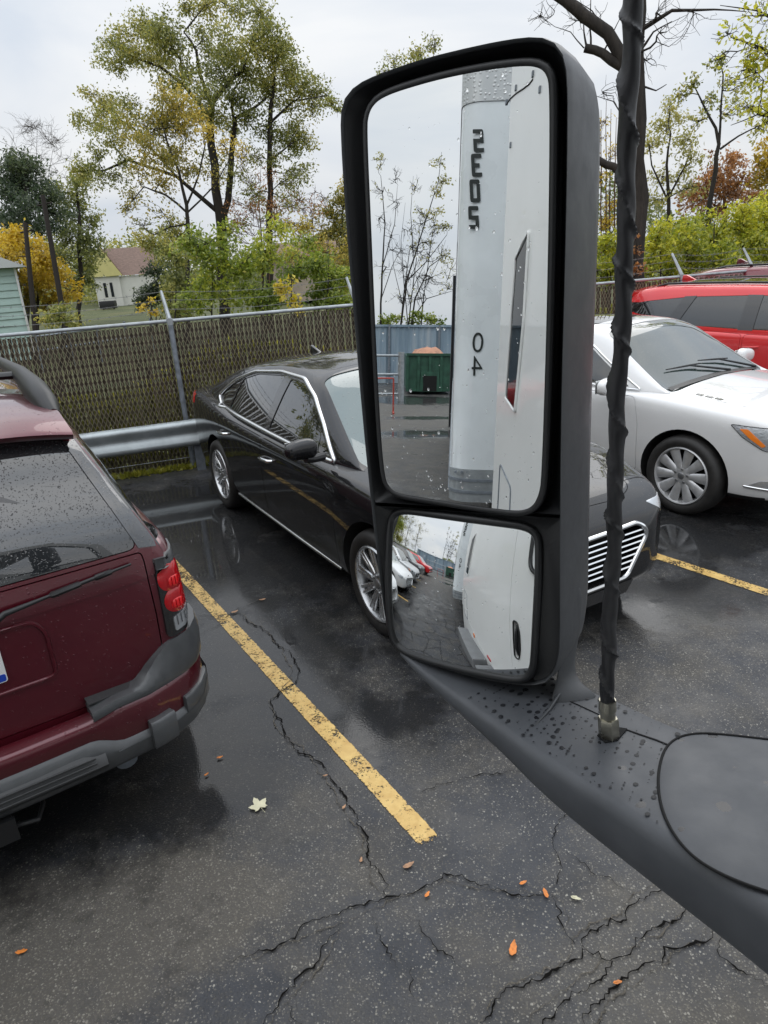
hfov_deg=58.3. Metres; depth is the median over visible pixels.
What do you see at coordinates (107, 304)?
garden box
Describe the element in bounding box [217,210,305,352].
green bush
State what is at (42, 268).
orange bush
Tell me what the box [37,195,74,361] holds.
leaning pole
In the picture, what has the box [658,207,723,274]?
yellow green bush
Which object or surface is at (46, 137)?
bare tree
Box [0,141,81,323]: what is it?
dark tree
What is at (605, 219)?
sapling clump
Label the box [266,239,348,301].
tan building
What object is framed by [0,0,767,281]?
sky
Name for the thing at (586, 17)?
dark trunk tree
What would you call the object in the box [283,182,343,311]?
bare tree
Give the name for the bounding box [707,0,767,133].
yellow leaf tree
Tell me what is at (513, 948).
fallen leaf
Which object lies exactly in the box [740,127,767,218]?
orange tree
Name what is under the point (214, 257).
green bush
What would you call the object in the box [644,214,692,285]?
yellow green bush
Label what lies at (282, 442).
black sedan
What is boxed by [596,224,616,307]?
yellow green bush
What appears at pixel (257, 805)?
fallen leaf
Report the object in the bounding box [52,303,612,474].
weeds
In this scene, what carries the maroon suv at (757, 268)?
on the parking lot
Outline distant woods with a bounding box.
[0,168,767,306]
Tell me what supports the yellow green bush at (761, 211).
on the lawn at (89, 313)
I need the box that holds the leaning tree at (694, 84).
[662,49,767,266]
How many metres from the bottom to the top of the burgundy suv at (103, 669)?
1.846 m
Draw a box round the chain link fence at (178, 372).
[0,248,767,473]
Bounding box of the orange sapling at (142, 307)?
[135,295,163,378]
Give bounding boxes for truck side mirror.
[341,0,767,974]
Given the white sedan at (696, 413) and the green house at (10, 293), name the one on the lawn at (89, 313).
the green house at (10, 293)
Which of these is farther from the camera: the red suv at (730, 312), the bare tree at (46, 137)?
the bare tree at (46, 137)
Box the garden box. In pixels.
[99,300,116,309]
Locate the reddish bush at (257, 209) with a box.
[221,154,329,329]
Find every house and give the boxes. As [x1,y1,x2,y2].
[0,257,34,360]
[91,247,160,306]
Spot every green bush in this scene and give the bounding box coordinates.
[168,216,246,360]
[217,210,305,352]
[268,228,352,343]
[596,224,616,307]
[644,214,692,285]
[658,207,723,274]
[685,200,752,270]
[711,195,767,268]
[724,189,767,261]
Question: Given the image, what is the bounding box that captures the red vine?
[633,233,647,289]
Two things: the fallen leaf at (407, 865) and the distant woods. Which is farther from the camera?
the distant woods
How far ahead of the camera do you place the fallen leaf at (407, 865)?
2.65 m
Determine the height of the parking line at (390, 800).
0.001 m
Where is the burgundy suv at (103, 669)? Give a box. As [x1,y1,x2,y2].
[0,357,208,847]
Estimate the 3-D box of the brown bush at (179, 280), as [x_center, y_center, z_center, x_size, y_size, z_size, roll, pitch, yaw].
[-5.941,-6.415,19.895,1.551,3.458,2.822,-13,22,-23]
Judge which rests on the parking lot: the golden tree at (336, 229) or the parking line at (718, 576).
the parking line at (718, 576)
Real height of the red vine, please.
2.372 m
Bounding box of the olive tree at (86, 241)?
[43,166,110,325]
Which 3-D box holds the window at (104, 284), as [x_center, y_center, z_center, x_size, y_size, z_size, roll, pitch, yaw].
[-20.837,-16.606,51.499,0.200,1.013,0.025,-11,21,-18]
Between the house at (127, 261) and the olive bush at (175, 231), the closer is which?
the olive bush at (175, 231)
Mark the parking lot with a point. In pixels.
(168, 883)
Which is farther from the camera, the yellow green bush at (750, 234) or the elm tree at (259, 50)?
the elm tree at (259, 50)
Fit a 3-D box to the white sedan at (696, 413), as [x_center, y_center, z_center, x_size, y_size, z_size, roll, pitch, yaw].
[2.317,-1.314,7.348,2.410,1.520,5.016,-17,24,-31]
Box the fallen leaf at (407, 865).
[403,861,413,867]
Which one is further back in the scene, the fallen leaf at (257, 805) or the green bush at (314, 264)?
the green bush at (314, 264)
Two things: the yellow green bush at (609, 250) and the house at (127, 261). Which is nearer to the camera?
the yellow green bush at (609, 250)
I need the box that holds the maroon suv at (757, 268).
[693,259,767,278]
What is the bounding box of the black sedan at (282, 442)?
[193,345,660,635]
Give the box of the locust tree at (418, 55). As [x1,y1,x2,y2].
[374,30,442,74]
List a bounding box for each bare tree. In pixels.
[0,113,90,233]
[222,144,304,278]
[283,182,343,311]
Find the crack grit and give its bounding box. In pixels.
[197,601,706,1023]
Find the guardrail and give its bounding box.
[79,418,205,470]
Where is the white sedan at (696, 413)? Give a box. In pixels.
[591,313,767,513]
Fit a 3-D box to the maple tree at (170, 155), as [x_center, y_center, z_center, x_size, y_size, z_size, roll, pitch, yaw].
[-6.054,-9.193,21.741,4.512,7.417,3.583,-4,20,0]
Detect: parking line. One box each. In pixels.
[176,560,436,843]
[656,553,767,594]
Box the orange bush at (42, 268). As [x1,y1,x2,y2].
[0,218,84,329]
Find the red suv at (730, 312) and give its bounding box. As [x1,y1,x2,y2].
[632,275,767,368]
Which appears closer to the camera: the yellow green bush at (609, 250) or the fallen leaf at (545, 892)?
the fallen leaf at (545, 892)
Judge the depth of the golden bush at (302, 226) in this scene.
21.04 m
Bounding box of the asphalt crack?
[200,601,765,1023]
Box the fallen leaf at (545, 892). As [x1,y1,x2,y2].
[543,888,548,897]
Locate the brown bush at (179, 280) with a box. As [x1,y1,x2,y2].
[146,226,197,338]
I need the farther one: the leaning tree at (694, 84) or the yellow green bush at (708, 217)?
the leaning tree at (694, 84)
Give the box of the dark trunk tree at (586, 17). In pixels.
[527,0,746,287]
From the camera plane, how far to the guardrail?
7.76 m
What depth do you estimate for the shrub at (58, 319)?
12.96 m
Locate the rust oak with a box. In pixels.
[670,142,766,262]
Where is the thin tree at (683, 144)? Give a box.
[644,94,713,272]
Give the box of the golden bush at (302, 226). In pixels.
[275,214,349,329]
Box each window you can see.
[103,283,107,296]
[109,283,114,296]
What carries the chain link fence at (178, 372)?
on the lawn at (89, 313)
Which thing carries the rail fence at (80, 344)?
on the lawn at (89, 313)
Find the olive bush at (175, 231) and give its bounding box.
[131,210,203,340]
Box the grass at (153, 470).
[111,460,208,479]
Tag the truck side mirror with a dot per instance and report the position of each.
(471, 190)
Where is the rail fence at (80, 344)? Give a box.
[32,318,153,372]
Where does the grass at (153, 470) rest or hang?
on the lawn at (89, 313)
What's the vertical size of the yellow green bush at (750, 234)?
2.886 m
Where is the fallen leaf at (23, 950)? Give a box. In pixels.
[15,948,26,953]
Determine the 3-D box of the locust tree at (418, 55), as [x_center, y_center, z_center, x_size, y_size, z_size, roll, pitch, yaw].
[1.477,-12.899,26.668,3.225,10.017,2.308,-4,20,0]
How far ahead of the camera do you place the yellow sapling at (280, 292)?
12.71 m
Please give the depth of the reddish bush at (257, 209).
23.62 m
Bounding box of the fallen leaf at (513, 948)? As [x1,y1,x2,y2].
[509,939,516,954]
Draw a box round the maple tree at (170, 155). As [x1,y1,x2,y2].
[114,76,250,343]
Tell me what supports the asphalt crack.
on the parking lot
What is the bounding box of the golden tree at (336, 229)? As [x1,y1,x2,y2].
[305,174,347,313]
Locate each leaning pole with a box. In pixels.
[20,222,38,359]
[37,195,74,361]
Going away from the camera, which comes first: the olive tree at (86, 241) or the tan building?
the olive tree at (86, 241)
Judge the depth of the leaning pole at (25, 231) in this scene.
19.95 m
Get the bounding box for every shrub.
[31,300,90,393]
[131,259,171,331]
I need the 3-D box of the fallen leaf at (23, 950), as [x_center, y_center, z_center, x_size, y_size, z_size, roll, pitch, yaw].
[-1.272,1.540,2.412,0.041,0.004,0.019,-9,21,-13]
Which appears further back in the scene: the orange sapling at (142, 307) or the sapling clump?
the sapling clump
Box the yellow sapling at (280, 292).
[273,274,305,350]
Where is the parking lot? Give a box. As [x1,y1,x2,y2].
[0,465,767,1023]
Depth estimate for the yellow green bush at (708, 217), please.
12.64 m
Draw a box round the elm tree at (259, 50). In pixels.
[64,0,344,333]
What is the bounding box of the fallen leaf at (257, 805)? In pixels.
[248,798,266,811]
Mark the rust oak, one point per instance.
(728, 187)
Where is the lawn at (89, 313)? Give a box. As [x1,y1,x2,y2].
[3,241,767,476]
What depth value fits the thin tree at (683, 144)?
21.79 m
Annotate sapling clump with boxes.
[596,101,617,306]
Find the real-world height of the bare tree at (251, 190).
6.879 m
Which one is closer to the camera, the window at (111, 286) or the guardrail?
the guardrail
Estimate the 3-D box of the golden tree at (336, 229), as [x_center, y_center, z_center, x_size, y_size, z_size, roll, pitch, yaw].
[-1.295,-10.371,27.218,3.365,5.246,2.640,-17,24,-31]
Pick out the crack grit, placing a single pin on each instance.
(615, 995)
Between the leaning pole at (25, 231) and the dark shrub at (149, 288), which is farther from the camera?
the dark shrub at (149, 288)

